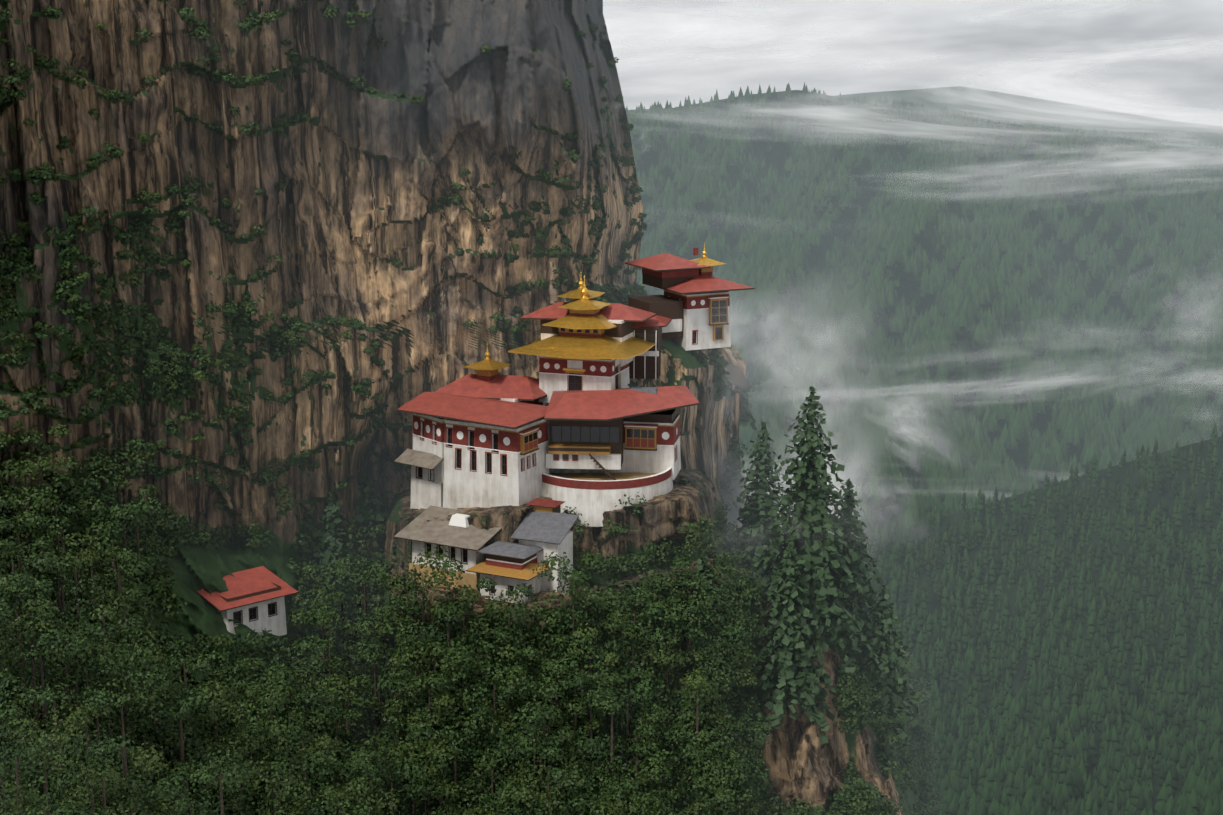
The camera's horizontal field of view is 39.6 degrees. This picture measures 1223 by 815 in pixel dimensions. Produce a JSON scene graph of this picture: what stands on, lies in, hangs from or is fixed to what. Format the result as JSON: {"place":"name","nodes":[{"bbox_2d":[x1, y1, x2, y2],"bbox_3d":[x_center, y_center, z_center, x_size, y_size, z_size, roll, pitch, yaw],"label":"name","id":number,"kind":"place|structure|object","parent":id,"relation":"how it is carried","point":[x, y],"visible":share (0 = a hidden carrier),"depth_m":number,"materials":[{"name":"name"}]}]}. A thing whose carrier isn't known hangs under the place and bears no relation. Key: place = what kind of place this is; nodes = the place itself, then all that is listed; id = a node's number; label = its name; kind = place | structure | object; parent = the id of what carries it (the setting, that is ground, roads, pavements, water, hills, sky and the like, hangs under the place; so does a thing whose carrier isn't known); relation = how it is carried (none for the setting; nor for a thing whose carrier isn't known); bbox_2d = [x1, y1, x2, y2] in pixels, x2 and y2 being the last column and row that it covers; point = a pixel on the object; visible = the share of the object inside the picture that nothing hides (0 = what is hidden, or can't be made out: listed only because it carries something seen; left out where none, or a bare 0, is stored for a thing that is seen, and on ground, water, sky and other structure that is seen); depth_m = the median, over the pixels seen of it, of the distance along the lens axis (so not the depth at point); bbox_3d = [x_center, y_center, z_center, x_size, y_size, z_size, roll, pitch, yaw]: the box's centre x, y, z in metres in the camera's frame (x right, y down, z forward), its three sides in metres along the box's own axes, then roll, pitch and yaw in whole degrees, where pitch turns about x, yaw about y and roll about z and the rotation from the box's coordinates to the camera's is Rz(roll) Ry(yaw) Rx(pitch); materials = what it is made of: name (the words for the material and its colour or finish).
{"place":"outdoors","nodes":[
{"label":"outdoors","id":0,"kind":"place"},
{"bbox_2d":[0,0,932,814],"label":"cliff rock","id":1,"kind":"object","parent":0,"point":[368,178],"visible":0.4,"depth_m":245.73,"materials":[{"name":"brown stone"}]},
{"bbox_2d":[197,566,297,636],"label":"small house","id":2,"kind":"structure","parent":1,"relation":"on","point":[252,598],"depth_m":231.84,"materials":[{"name":"white stone"}]},
{"bbox_2d":[0,444,722,814],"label":"tree trunks","id":3,"kind":"object","parent":1,"relation":"on","point":[62,604],"visible":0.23,"depth_m":207.48,"materials":[{"name":"brown plant"}]},
{"bbox_2d":[0,395,745,814],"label":"forest trees","id":4,"kind":"object","parent":1,"relation":"on","point":[96,699],"visible":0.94,"depth_m":213.18,"materials":[{"name":"green plant"}]},
{"bbox_2d":[395,392,548,508],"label":"monastery building","id":5,"kind":"structure","parent":1,"relation":"on","point":[468,452],"depth_m":246.61,"materials":[{"name":"white paint"}]},
{"bbox_2d":[0,0,944,814],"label":"cliff shrubs","id":6,"kind":"object","parent":1,"relation":"on","point":[704,746],"visible":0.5,"depth_m":227.44,"materials":[{"name":"green plant"}]},
{"bbox_2d":[394,498,578,605],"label":"outbuildings","id":7,"kind":"structure","parent":1,"relation":"on","point":[543,528],"depth_m":237.39,"materials":[{"name":"white stone"}]},
{"bbox_2d":[435,272,671,404],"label":"monastery temples","id":8,"kind":"object","parent":1,"relation":"on","point":[486,381],"visible":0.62,"depth_m":257.93,"materials":[{"name":"metal"}]},
{"bbox_2d":[508,275,654,402],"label":"temple tower","id":9,"kind":"structure","parent":1,"relation":"on","point":[581,350],"depth_m":254.67,"materials":[{"name":"gold metal"}]},
{"bbox_2d":[311,348,921,743],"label":"conifer trees","id":10,"kind":"object","parent":1,"relation":"on","point":[810,580],"visible":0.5,"depth_m":246.43,"materials":[{"name":"green plant"}]},
{"bbox_2d":[542,386,699,526],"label":"monastery wing","id":11,"kind":"structure","parent":1,"relation":"on","point":[628,439],"depth_m":247.97,"materials":[{"name":"white paint"}]},
{"bbox_2d":[364,397,883,713],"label":"cliff conifer trunks","id":12,"kind":"object","parent":1,"relation":"on","point":[788,710],"depth_m":244.11,"materials":[{"name":"brown plant"}]},
{"bbox_2d":[625,243,754,350],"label":"temple","id":13,"kind":"structure","parent":1,"relation":"on","point":[691,287],"depth_m":269.78,"materials":[{"name":"white paint"}]},
{"bbox_2d":[633,263,887,565],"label":"cloud","id":14,"kind":"structure","parent":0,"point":[801,404],"depth_m":289.78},
{"bbox_2d":[691,291,914,556],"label":"cloud","id":15,"kind":"structure","parent":0,"point":[786,381],"depth_m":243.61,"materials":[{"name":"white"}]},
{"bbox_2d":[729,283,993,547],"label":"cloud","id":16,"kind":"structure","parent":0,"point":[902,422],"depth_m":418.85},
{"bbox_2d":[603,0,1222,234],"bbox_3d":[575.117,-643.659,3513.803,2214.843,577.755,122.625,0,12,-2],"label":"cloud","id":17,"kind":"structure","parent":0,"point":[1036,83],"depth_m":3520.60,"materials":[{"name":"white"}]},
{"bbox_2d":[603,0,1222,124],"label":"sky","id":18,"kind":"structure","parent":0,"point":[1174,18],"materials":[{"name":"white"}]},
{"bbox_2d":[628,86,1222,149],"bbox_3d":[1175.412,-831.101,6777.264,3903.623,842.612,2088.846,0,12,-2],"label":"ridge terrain","id":19,"kind":"structure","parent":0,"point":[918,96],"depth_m":7470.60,"materials":[{"name":"grey"}]},
{"bbox_2d":[629,90,1222,518],"bbox_3d":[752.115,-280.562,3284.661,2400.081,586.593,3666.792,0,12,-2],"label":"slope","id":20,"kind":"structure","parent":0,"point":[857,170],"depth_m":4084.91,"materials":[{"name":"green plant"}]},
{"bbox_2d":[625,82,1222,545],"bbox_3d":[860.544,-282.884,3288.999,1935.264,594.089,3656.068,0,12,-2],"label":"slope trees","id":21,"kind":"object","parent":20,"relation":"on","point":[1089,428],"depth_m":3459.89,"materials":[{"name":"green plant"}]},
{"bbox_2d":[721,169,1220,493],"bbox_3d":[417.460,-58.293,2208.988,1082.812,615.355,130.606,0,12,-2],"label":"cloud","id":22,"kind":"structure","parent":0,"point":[1023,353],"depth_m":2214.05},
{"bbox_2d":[730,91,1222,403],"bbox_3d":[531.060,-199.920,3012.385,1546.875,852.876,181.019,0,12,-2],"label":"cloud","id":23,"kind":"structure","parent":0,"point":[1176,288],"depth_m":3025.99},
{"bbox_2d":[733,305,1222,521],"bbox_3d":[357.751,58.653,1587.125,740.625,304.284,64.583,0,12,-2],"label":"cloud","id":24,"kind":"structure","parent":0,"point":[1016,384],"depth_m":1587.98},
{"bbox_2d":[859,436,1222,814],"bbox_3d":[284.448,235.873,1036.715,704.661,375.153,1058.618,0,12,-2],"label":"slope","id":25,"kind":"structure","parent":0,"point":[1154,499],"depth_m":1361.30,"materials":[{"name":"green plant"}]},
{"bbox_2d":[861,422,1222,814],"bbox_3d":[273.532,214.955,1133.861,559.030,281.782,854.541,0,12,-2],"label":"slope trees","id":26,"kind":"object","parent":25,"relation":"on","point":[1190,772],"visible":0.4,"depth_m":1153.99,"materials":[{"name":"green plant"}]}
]}

